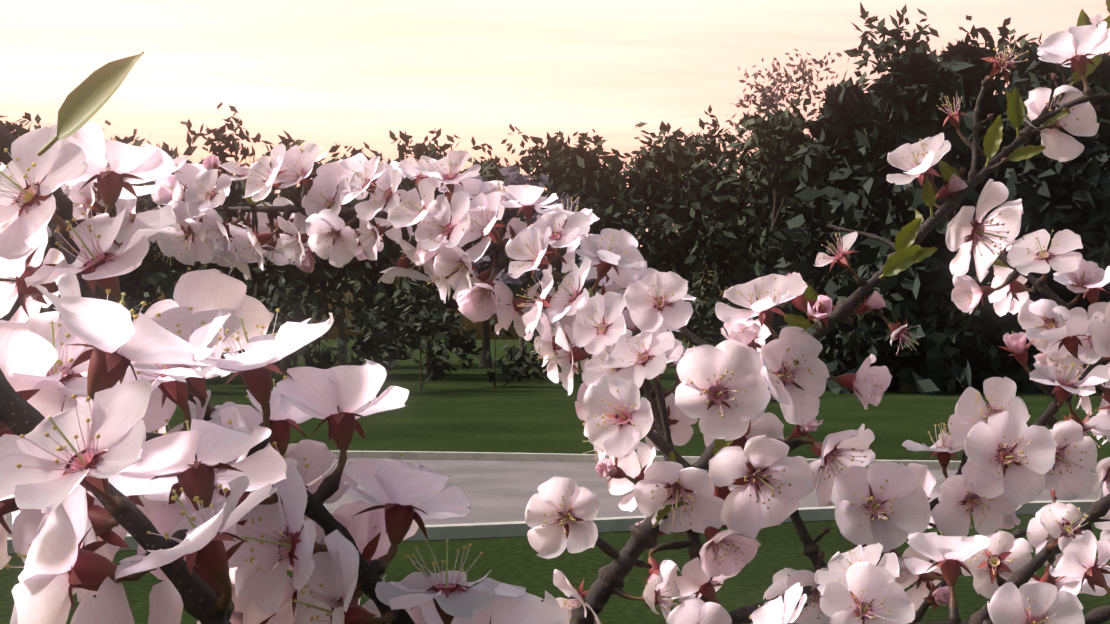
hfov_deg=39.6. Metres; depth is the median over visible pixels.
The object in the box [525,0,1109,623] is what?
blossom branch
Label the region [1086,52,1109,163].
conifer tree
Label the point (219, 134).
broad tree
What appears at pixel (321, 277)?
broad tree
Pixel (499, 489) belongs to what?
road
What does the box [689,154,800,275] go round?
broad tree
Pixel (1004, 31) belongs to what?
broad tree
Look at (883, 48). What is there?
broad tree
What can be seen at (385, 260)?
broad tree
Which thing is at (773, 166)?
broad tree
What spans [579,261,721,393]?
shrub
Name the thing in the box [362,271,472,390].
shrub
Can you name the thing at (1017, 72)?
conifer tree
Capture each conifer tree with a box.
[753,77,952,390]
[796,44,1055,394]
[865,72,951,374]
[936,39,1030,388]
[940,55,1109,391]
[995,48,1039,168]
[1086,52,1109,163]
[1095,81,1109,226]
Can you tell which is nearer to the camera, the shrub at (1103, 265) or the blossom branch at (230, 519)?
the blossom branch at (230, 519)
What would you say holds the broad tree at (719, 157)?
on the ground
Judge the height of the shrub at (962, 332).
3.307 m
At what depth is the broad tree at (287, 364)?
74.37 m
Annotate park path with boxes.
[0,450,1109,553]
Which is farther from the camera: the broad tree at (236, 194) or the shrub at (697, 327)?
the broad tree at (236, 194)
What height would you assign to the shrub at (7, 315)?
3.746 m
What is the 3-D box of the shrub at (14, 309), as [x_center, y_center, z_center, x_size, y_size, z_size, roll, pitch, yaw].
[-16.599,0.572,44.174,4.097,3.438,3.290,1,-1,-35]
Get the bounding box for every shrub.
[0,283,87,320]
[2,281,53,320]
[81,276,151,313]
[143,264,281,372]
[228,273,323,378]
[259,260,446,370]
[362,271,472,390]
[424,283,549,386]
[507,265,591,366]
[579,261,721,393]
[672,271,758,347]
[722,260,825,344]
[780,267,937,372]
[854,271,1018,381]
[1086,250,1109,288]
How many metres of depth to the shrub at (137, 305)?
39.62 m
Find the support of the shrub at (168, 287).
on the ground
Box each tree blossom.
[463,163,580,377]
[676,49,860,179]
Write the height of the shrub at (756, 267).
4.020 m
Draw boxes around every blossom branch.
[0,51,1109,623]
[0,141,1109,623]
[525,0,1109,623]
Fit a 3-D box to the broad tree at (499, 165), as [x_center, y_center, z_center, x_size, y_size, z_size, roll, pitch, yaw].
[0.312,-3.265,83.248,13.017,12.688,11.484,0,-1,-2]
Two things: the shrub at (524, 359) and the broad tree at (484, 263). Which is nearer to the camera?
the shrub at (524, 359)
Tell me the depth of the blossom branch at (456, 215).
0.56 m
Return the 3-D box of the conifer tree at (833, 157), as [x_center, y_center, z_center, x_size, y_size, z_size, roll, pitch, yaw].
[8.131,-2.072,44.196,6.605,9.458,6.016,0,-1,-2]
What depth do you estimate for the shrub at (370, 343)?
38.83 m
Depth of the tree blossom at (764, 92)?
120.12 m
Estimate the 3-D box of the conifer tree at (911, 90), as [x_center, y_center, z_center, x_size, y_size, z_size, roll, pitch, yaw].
[9.691,-2.086,41.510,6.901,10.115,7.639,0,-1,-2]
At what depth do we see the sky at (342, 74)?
9961.07 m
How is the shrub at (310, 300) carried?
on the ground
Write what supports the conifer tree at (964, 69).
on the ground
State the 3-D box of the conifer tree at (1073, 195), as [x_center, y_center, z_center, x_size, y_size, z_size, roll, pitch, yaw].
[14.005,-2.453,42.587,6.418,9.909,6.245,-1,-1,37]
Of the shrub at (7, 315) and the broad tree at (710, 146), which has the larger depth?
the broad tree at (710, 146)
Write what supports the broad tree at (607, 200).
on the ground
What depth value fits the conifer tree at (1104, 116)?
46.47 m
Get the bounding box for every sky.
[0,0,1109,253]
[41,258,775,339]
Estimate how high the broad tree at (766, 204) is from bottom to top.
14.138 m
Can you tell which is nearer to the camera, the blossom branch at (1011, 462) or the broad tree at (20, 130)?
the blossom branch at (1011, 462)
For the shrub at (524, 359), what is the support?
on the ground
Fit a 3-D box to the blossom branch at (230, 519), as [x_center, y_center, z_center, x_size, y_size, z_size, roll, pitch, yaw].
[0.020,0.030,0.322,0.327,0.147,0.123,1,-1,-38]
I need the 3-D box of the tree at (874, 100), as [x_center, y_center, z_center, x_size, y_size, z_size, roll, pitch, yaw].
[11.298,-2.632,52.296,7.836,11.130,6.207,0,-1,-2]
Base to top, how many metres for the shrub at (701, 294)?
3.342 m
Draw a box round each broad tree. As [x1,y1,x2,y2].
[0,112,108,309]
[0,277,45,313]
[38,128,227,311]
[105,102,272,299]
[146,151,312,374]
[177,160,347,367]
[223,130,457,365]
[312,143,532,371]
[343,128,459,364]
[373,124,599,366]
[462,136,656,364]
[532,129,711,282]
[574,105,756,310]
[615,121,774,287]
[658,92,813,306]
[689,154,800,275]
[730,107,805,254]
[843,1,1002,93]
[937,15,1109,93]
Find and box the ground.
[0,340,1109,623]
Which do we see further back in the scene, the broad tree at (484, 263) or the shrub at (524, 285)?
the broad tree at (484, 263)
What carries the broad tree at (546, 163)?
on the ground
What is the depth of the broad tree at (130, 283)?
50.09 m
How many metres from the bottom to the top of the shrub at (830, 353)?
3.576 m
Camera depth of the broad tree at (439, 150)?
83.71 m

